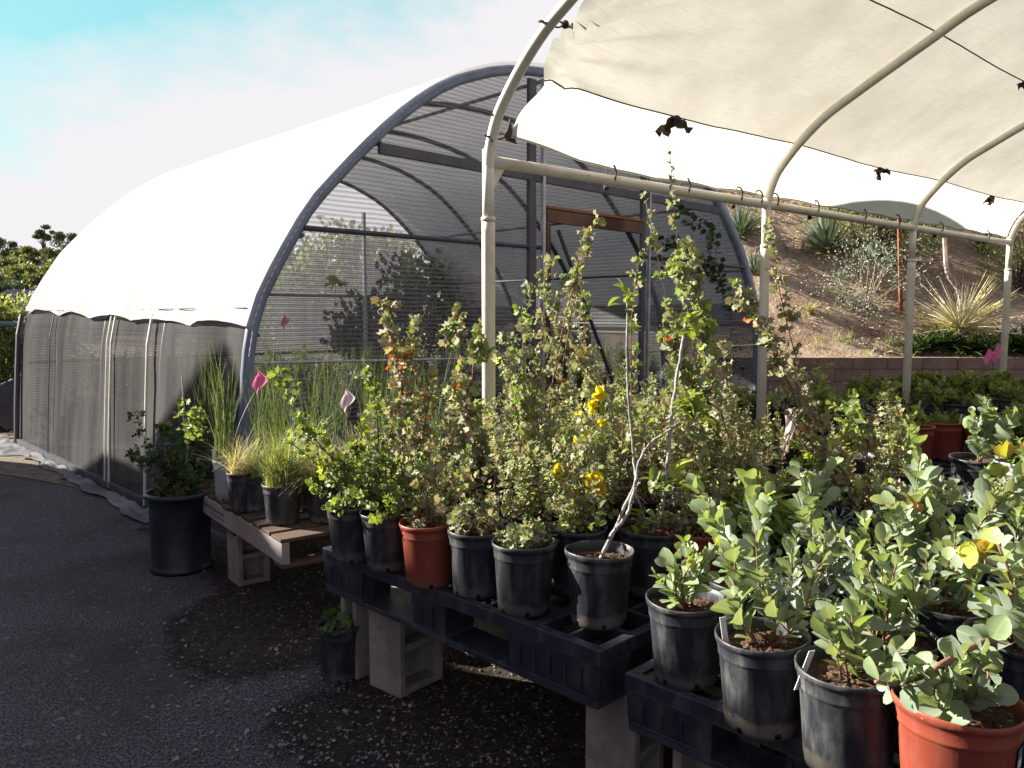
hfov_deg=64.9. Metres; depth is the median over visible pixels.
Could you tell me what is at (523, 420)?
potted shrub
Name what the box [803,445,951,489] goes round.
plastic pallet
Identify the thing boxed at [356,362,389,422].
potted herb
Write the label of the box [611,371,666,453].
potted shrub
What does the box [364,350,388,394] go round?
potted herb
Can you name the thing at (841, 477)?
potted shrub
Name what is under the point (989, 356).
marker flag
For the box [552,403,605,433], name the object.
potted shrub
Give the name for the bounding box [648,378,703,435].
potted shrub
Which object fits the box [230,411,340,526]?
potted grass
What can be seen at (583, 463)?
potted shrub
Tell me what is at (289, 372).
potted herb
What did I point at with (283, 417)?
potted grass
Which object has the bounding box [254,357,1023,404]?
retaining wall
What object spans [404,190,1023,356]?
planted bank
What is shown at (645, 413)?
potted shrub
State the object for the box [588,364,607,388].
potted herb
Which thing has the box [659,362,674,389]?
potted herb
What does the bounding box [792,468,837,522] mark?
potted herb
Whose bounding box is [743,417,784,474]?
potted shrub
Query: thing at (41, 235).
pine tree
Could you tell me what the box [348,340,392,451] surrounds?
potted grass
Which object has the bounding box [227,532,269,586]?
concrete block
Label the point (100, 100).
sky
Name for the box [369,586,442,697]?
concrete block
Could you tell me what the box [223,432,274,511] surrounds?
potted grass
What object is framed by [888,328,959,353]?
strap leaf plant
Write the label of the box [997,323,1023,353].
strap leaf plant
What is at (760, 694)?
potted shrub
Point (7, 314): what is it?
leafy bush
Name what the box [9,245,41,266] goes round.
hillside tree
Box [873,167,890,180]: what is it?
fabric scrap
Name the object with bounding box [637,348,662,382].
potted herb
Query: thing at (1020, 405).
potted shrub
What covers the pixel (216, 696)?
twig litter
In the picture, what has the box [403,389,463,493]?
potted shrub
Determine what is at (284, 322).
marker flag
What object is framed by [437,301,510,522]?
potted shrub
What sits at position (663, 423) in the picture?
potted shrub
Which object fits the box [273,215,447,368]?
leafy bush
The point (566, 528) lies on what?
potted shrub
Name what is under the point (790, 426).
plastic ribbon
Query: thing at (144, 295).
greenhouse
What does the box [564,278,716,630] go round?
potted sapling
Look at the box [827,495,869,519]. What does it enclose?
potted herb
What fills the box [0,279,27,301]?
hillside tree
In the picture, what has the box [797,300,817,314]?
grass tuft
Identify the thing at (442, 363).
potted herb
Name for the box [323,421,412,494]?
potted grass
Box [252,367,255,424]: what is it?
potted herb
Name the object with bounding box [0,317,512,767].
ground
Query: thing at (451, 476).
potted shrub
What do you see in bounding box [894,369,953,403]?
potted geranium
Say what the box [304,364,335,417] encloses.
potted herb
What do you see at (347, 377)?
potted herb
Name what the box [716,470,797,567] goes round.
potted shrub
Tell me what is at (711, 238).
creeper
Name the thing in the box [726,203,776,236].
blue yucca
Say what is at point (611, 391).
potted shrub
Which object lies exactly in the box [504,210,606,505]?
potted shrub
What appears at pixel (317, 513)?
potted grass
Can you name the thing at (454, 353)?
potted herb
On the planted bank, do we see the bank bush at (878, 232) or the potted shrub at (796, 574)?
the bank bush at (878, 232)
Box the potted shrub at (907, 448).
[865,408,919,485]
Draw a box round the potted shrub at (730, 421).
[679,396,737,460]
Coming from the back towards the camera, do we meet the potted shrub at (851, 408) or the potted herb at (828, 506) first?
the potted shrub at (851, 408)
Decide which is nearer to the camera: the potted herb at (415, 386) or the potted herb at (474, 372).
the potted herb at (415, 386)
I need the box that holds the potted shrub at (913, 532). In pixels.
[869,433,968,584]
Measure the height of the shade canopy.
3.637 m
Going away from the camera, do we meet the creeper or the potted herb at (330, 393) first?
the potted herb at (330, 393)
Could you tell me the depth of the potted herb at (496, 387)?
8.21 m
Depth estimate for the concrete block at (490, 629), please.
3.82 m
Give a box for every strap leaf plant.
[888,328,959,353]
[894,337,930,353]
[913,322,982,350]
[948,328,993,355]
[969,330,1021,355]
[980,324,1023,352]
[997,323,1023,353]
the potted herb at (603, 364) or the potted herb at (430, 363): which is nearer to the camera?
the potted herb at (603, 364)
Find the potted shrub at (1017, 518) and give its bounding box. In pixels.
[987,506,1023,593]
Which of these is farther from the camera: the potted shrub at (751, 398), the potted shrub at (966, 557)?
the potted shrub at (751, 398)
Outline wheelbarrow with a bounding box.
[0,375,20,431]
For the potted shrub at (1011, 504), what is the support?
on the plastic pallet
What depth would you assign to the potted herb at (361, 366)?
10.01 m
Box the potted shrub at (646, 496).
[605,387,696,516]
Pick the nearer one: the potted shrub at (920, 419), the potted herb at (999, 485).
the potted herb at (999, 485)
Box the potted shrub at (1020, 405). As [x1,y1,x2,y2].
[1009,401,1023,421]
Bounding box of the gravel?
[0,490,584,766]
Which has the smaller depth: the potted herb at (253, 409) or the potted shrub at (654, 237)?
the potted shrub at (654, 237)
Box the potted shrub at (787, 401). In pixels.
[766,391,797,434]
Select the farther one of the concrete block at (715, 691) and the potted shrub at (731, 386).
the potted shrub at (731, 386)
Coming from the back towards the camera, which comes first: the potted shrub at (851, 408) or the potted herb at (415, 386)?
the potted herb at (415, 386)
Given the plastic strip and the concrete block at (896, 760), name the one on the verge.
the plastic strip
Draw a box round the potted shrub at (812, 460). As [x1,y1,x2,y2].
[790,435,854,484]
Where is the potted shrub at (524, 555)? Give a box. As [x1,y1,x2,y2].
[492,516,557,617]
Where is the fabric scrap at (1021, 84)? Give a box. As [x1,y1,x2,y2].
[1017,81,1023,89]
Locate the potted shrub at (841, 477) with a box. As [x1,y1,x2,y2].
[723,296,954,541]
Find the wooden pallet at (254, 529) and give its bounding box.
[192,483,343,568]
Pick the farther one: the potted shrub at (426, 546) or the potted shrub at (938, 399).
the potted shrub at (938, 399)
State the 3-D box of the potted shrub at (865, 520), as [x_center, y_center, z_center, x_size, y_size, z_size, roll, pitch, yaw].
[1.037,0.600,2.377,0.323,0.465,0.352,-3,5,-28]
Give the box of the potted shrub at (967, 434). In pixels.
[963,411,1003,454]
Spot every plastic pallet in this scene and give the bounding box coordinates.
[322,546,652,709]
[625,659,1023,767]
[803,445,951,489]
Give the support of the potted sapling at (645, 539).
on the plastic pallet at (554, 648)
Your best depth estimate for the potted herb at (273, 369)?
8.29 m
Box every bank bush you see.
[796,229,944,319]
[805,203,956,267]
[839,213,949,235]
[967,233,1005,252]
[973,213,1023,296]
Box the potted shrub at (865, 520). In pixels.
[807,507,922,618]
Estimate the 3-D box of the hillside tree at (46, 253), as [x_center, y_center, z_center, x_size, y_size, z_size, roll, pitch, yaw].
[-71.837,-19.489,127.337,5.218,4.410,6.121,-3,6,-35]
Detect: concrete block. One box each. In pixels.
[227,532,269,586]
[341,585,391,679]
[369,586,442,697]
[448,618,507,657]
[550,594,569,610]
[585,694,663,767]
[673,735,759,767]
[702,686,722,697]
[893,753,899,764]
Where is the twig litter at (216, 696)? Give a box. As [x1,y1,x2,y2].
[144,541,393,729]
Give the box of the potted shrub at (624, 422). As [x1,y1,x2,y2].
[595,373,645,447]
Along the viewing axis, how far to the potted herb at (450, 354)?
12.23 m
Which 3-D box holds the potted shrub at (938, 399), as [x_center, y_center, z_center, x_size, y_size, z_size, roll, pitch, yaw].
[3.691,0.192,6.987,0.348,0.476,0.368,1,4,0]
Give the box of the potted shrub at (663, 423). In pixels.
[632,389,684,515]
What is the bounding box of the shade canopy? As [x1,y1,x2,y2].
[481,0,1023,449]
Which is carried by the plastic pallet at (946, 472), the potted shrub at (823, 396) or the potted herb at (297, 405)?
the potted shrub at (823, 396)
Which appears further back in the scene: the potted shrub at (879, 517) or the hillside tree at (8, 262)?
the hillside tree at (8, 262)
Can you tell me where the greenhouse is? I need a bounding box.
[14,61,758,548]
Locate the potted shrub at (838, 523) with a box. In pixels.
[777,491,857,578]
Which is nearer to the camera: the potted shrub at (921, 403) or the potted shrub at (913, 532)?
the potted shrub at (913, 532)
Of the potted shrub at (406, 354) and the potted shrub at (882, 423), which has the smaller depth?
the potted shrub at (406, 354)
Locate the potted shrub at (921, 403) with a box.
[887,390,929,420]
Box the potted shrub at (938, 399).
[915,379,959,417]
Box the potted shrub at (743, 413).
[695,387,753,457]
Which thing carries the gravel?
on the ground at (129, 558)
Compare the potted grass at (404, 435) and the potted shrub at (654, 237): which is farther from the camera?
the potted grass at (404, 435)
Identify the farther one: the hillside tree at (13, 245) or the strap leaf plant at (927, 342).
the hillside tree at (13, 245)
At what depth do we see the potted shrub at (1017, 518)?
2.41 m
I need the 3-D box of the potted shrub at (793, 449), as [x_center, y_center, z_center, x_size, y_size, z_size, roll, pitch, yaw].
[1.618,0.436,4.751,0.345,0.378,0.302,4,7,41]
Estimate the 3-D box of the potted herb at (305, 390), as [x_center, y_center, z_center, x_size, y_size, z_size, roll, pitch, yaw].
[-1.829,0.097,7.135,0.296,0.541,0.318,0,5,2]
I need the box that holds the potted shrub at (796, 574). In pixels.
[743,524,856,644]
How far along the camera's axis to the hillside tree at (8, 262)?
117.85 m
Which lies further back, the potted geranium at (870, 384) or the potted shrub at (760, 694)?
the potted geranium at (870, 384)
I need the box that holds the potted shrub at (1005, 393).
[989,377,1023,417]
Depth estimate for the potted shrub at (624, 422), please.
4.17 m
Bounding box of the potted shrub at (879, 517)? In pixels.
[846,469,908,551]
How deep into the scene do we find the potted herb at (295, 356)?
11.26 m
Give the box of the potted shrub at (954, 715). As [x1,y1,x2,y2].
[863,533,1023,767]
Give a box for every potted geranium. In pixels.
[843,372,901,408]
[880,370,929,403]
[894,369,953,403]
[928,371,980,400]
[948,368,994,398]
[981,368,1023,397]
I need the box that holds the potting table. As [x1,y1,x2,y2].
[730,396,962,422]
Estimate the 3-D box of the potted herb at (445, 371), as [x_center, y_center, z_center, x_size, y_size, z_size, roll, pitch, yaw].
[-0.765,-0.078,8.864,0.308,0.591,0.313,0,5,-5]
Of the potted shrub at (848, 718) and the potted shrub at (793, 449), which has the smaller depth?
the potted shrub at (848, 718)
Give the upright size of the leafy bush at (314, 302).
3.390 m
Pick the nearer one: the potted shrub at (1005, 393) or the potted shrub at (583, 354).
the potted shrub at (583, 354)
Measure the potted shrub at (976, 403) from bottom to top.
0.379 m
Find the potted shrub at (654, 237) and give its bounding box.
[639,150,700,502]
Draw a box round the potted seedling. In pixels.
[316,604,358,684]
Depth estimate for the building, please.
78.92 m
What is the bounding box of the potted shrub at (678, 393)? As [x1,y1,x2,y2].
[653,375,700,445]
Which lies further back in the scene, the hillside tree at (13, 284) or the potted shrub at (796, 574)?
the hillside tree at (13, 284)
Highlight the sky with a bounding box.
[0,0,583,315]
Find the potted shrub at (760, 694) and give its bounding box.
[689,492,833,740]
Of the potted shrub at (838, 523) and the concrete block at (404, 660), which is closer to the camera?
the potted shrub at (838, 523)
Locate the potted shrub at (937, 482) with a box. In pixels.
[895,459,961,566]
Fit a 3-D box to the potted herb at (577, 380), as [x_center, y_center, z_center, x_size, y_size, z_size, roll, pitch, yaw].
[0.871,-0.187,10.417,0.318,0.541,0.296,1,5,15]
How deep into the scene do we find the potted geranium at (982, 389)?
8.11 m
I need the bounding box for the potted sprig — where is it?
[304,275,347,414]
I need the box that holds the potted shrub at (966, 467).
[949,394,1020,491]
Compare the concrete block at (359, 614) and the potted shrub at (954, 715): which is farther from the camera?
the concrete block at (359, 614)
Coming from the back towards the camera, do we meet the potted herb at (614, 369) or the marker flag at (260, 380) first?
the potted herb at (614, 369)
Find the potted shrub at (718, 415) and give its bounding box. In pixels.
[697,340,793,518]
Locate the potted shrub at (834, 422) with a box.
[830,389,868,444]
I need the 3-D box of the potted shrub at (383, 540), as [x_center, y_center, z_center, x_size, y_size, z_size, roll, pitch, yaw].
[-0.626,0.314,3.123,0.700,0.822,0.391,-1,6,0]
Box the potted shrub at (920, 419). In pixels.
[894,397,935,466]
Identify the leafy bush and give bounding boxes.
[0,284,36,357]
[0,297,27,383]
[0,319,21,382]
[255,253,351,374]
[258,235,391,356]
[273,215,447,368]
[308,230,481,356]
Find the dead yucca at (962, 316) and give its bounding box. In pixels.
[904,237,1023,341]
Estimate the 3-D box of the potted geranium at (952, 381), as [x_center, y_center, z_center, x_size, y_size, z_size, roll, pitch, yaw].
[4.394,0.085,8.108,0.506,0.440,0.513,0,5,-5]
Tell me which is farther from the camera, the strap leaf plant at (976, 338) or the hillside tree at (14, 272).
the hillside tree at (14, 272)
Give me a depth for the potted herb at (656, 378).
10.13 m
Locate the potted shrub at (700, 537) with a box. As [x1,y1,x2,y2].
[652,448,739,586]
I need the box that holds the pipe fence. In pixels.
[0,322,24,326]
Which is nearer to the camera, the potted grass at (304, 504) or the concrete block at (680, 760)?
the concrete block at (680, 760)
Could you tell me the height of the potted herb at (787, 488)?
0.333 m
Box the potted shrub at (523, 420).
[501,383,554,465]
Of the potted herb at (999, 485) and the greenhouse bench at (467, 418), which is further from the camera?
the greenhouse bench at (467, 418)
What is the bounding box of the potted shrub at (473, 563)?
[437,443,514,599]
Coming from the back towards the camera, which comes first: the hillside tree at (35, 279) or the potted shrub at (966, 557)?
the hillside tree at (35, 279)
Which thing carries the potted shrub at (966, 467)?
on the plastic pallet
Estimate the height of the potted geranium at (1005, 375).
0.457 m
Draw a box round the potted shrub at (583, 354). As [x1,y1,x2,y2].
[549,280,643,472]
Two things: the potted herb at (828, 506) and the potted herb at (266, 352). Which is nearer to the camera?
the potted herb at (828, 506)
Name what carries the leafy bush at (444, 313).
on the ground at (129, 558)
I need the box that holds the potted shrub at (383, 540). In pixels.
[266,359,443,572]
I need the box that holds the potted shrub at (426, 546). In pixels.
[386,417,474,588]
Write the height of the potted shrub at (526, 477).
1.242 m
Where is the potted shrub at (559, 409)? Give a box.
[506,391,574,492]
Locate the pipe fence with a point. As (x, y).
(8, 324)
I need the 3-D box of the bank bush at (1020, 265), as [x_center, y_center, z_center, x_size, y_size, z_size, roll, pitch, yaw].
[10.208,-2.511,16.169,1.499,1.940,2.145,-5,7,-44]
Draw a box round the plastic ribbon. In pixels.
[783,407,796,456]
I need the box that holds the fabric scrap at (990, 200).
[982,195,994,205]
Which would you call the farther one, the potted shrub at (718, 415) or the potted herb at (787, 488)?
the potted herb at (787, 488)
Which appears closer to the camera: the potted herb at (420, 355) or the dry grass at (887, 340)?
the potted herb at (420, 355)
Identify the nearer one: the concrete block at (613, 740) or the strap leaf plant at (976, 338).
the concrete block at (613, 740)
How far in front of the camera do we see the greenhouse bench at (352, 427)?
6.82 m
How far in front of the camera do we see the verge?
8.31 m
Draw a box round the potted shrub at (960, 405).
[942,391,972,420]
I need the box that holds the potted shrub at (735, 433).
[720,414,759,449]
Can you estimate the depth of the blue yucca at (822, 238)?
16.99 m
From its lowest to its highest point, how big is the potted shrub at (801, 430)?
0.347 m
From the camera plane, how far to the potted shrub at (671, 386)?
4.28 m
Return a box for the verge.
[0,428,79,487]
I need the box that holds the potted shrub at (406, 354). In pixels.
[363,296,442,513]
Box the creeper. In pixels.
[652,200,745,385]
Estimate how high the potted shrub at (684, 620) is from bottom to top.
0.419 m
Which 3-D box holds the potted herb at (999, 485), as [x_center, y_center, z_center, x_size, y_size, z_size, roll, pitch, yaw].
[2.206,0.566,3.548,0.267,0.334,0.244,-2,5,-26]
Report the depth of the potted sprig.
7.07 m
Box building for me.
[0,289,35,299]
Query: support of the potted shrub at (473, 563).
on the plastic pallet at (554, 648)
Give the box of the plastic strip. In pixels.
[0,438,148,522]
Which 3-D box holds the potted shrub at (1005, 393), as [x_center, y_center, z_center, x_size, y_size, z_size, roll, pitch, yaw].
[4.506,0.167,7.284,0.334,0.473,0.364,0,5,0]
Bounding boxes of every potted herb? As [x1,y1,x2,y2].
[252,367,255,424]
[253,356,274,416]
[253,389,281,429]
[256,347,282,382]
[258,353,287,394]
[261,346,281,367]
[269,370,304,434]
[277,365,294,388]
[288,345,309,382]
[291,345,315,381]
[292,366,319,425]
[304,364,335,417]
[312,350,334,387]
[317,387,350,430]
[325,351,348,389]
[333,381,362,420]
[337,367,358,388]
[349,346,373,391]
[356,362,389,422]
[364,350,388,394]
[382,339,396,372]
[382,384,401,404]
[407,361,429,406]
[416,342,427,371]
[422,341,437,372]
[422,375,448,411]
[428,354,440,369]
[429,350,453,403]
[439,353,450,372]
[444,342,464,376]
[447,344,463,371]
[461,356,481,413]
[467,366,478,378]
[472,364,481,376]
[478,367,509,410]
[498,359,519,383]
[550,351,562,368]
[566,348,581,384]
[566,351,591,390]
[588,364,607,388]
[590,360,605,387]
[593,343,612,383]
[609,345,634,379]
[616,348,637,391]
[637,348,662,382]
[644,373,662,391]
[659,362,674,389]
[764,468,800,519]
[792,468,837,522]
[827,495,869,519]
[934,482,977,541]
[963,491,1023,539]
[990,474,1023,508]
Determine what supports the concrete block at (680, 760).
on the soil patch
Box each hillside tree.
[0,237,21,257]
[0,253,25,277]
[0,260,42,288]
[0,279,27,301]
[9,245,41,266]
[19,264,46,287]
[39,247,58,268]
[41,256,56,277]
[49,231,77,253]
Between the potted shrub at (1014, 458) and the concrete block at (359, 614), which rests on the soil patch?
the concrete block at (359, 614)
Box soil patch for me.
[136,410,965,767]
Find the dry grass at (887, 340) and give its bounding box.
[719,190,1018,356]
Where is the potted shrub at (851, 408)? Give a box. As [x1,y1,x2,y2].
[825,388,879,487]
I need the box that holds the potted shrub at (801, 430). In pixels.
[793,416,821,460]
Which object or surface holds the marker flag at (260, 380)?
attached to the potted grass at (255, 498)
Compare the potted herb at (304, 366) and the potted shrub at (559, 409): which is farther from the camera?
the potted herb at (304, 366)
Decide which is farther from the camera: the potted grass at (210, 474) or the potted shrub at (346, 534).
the potted grass at (210, 474)
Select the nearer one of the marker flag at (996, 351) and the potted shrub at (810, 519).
the potted shrub at (810, 519)
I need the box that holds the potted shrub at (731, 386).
[703,375,749,427]
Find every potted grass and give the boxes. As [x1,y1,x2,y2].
[179,353,224,478]
[193,426,264,512]
[199,344,251,500]
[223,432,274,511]
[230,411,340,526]
[237,353,282,475]
[245,342,305,466]
[254,412,344,510]
[271,446,342,523]
[282,426,358,498]
[291,352,341,457]
[308,341,360,463]
[316,430,380,494]
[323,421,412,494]
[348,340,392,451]
[351,344,397,459]
[380,354,425,465]
[410,354,455,456]
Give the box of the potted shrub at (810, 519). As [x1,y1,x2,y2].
[784,456,872,589]
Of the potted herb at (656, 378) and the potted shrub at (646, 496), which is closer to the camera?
the potted shrub at (646, 496)
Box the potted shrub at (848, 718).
[794,598,916,767]
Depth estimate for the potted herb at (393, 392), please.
8.73 m
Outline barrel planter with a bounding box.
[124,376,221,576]
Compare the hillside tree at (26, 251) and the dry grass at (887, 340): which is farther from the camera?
the hillside tree at (26, 251)
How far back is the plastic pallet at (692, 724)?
2.20 m
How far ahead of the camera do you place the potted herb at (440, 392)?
8.14 m
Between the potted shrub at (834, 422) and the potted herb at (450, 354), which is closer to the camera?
the potted shrub at (834, 422)
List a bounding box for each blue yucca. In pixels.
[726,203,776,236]
[746,246,775,274]
[788,207,872,251]
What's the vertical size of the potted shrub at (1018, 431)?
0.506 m
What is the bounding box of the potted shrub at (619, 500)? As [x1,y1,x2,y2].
[593,248,654,540]
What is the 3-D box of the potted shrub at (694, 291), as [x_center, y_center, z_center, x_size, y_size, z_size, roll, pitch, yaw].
[0.854,0.050,3.349,0.466,1.328,0.328,-2,5,-20]
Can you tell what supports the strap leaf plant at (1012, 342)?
on the planted bank
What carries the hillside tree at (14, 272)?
on the hillside
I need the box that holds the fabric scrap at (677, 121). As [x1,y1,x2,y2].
[655,115,693,136]
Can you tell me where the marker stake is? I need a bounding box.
[897,219,902,314]
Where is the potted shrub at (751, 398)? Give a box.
[731,382,768,423]
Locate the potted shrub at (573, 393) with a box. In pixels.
[547,381,605,509]
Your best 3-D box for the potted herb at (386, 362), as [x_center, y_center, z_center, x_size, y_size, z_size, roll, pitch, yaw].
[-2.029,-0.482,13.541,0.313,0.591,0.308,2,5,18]
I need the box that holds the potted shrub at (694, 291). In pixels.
[656,235,775,502]
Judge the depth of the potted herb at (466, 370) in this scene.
7.93 m
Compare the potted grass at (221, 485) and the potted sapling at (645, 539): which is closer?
the potted sapling at (645, 539)
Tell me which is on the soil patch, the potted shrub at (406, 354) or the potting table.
the potting table
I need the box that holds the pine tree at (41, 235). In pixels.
[31,224,54,247]
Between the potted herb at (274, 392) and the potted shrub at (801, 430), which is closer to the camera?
the potted shrub at (801, 430)
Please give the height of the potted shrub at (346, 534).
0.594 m
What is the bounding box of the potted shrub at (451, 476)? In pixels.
[412,428,484,512]
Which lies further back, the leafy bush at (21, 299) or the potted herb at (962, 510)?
the leafy bush at (21, 299)
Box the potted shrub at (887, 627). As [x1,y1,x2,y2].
[835,522,941,743]
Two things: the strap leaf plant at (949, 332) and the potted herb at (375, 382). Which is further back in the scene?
the strap leaf plant at (949, 332)
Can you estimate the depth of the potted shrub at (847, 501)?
3.17 m
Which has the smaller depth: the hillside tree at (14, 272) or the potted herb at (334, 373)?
the potted herb at (334, 373)
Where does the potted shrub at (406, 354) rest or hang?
on the plastic pallet at (554, 648)
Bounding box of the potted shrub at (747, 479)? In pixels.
[685,468,777,618]
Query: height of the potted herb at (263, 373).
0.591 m
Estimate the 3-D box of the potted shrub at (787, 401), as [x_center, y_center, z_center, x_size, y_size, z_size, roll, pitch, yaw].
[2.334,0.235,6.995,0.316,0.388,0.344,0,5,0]
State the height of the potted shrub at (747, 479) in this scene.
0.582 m
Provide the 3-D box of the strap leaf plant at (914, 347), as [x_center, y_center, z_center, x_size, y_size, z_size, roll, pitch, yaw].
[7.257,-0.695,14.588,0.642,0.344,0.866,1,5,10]
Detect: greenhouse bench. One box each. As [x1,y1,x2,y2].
[251,416,402,443]
[258,381,517,426]
[382,372,687,399]
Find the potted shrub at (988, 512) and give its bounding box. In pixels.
[943,439,1023,585]
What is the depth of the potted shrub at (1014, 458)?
4.17 m
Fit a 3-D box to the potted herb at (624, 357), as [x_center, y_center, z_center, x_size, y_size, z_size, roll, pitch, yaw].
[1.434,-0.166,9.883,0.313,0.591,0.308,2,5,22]
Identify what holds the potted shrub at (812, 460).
on the plastic pallet
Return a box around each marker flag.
[252,370,267,430]
[281,316,288,356]
[340,389,354,432]
[983,349,994,364]
[992,343,1000,369]
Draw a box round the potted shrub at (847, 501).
[728,217,913,529]
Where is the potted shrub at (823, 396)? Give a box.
[800,362,842,463]
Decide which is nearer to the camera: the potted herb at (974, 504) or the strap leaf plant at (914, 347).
the potted herb at (974, 504)
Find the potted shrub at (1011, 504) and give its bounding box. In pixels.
[968,478,1023,555]
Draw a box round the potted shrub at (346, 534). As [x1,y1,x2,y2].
[282,413,382,562]
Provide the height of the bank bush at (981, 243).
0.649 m
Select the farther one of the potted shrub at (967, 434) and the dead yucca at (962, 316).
the dead yucca at (962, 316)
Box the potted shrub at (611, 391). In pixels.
[569,374,619,424]
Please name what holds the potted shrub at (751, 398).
on the plastic pallet at (946, 472)
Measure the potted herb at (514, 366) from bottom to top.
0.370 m
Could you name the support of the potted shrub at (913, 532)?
on the plastic pallet at (692, 724)
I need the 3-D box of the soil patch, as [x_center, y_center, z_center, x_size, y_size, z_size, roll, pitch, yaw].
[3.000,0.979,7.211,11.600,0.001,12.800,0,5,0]
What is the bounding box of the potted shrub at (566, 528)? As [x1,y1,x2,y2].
[521,383,626,595]
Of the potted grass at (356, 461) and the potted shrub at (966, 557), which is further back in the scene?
the potted grass at (356, 461)
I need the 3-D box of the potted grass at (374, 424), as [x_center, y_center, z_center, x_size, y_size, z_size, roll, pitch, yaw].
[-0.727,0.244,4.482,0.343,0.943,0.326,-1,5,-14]
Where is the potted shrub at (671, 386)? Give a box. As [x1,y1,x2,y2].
[640,376,697,463]
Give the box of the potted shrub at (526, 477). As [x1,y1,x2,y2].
[478,253,575,533]
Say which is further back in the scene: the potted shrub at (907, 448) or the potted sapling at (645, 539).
the potted shrub at (907, 448)
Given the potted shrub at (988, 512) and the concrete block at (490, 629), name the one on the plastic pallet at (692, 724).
the potted shrub at (988, 512)
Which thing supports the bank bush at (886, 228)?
on the planted bank
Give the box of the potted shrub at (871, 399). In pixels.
[856,385,898,428]
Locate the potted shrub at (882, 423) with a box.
[863,403,905,438]
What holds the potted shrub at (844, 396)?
on the soil patch
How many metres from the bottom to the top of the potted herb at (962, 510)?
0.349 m
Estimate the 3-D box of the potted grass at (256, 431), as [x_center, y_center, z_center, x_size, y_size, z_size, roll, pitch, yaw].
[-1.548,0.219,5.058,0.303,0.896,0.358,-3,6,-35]
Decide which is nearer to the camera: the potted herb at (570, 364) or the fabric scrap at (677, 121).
the fabric scrap at (677, 121)
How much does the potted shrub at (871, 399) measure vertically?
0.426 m
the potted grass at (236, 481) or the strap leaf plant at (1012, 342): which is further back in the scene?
the strap leaf plant at (1012, 342)
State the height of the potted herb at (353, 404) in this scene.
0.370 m
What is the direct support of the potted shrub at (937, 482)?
on the plastic pallet
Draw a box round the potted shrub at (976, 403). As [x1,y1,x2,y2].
[953,390,993,416]
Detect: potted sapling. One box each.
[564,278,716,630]
[614,310,718,598]
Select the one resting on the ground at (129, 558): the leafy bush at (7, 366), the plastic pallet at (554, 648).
the leafy bush at (7, 366)
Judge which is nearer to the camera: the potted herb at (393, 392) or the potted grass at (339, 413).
the potted grass at (339, 413)
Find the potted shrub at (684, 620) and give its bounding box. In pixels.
[646,535,726,690]
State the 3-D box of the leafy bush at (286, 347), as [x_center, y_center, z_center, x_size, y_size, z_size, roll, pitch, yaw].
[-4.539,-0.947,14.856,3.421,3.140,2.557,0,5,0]
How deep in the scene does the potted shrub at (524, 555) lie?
2.67 m
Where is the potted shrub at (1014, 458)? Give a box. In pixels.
[993,435,1023,489]
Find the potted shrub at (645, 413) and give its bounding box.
[605,401,657,484]
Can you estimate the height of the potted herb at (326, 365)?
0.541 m
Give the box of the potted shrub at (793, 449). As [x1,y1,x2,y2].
[760,425,810,477]
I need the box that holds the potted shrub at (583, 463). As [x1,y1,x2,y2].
[560,423,618,516]
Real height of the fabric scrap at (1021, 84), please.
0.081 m
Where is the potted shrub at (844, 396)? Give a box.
[822,390,851,425]
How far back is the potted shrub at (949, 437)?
5.66 m
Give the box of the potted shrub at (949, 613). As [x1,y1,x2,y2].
[904,514,982,675]
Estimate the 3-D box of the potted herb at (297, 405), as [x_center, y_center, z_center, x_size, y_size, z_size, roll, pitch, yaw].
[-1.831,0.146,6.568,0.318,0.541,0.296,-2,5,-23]
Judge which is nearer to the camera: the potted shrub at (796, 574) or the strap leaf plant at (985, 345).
the potted shrub at (796, 574)
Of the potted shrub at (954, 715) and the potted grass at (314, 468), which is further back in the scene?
the potted grass at (314, 468)
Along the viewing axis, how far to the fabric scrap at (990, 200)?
7.46 m
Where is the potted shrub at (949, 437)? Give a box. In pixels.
[926,407,966,460]
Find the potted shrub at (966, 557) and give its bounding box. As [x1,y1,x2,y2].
[938,527,1023,743]
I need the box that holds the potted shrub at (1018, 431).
[991,406,1023,454]
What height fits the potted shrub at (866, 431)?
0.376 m
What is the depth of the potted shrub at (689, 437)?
3.18 m
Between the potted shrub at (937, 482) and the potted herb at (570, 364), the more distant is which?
the potted herb at (570, 364)
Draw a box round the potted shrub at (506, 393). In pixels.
[476,382,522,524]
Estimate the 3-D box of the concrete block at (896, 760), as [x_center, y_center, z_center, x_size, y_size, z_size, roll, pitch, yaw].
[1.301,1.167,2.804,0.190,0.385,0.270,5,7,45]
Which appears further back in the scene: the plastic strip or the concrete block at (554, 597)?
the plastic strip
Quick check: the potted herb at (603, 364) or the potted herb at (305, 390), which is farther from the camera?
the potted herb at (603, 364)
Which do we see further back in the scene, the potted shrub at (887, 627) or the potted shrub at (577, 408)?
the potted shrub at (577, 408)
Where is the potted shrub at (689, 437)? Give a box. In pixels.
[635,412,756,518]
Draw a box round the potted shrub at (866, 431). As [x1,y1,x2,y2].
[846,423,890,459]
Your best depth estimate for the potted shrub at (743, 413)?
4.10 m
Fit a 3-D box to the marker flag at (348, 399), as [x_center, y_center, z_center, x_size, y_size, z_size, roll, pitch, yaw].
[-0.822,0.203,4.030,0.080,0.362,0.016,0,5,0]
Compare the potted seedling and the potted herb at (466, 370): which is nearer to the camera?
the potted seedling

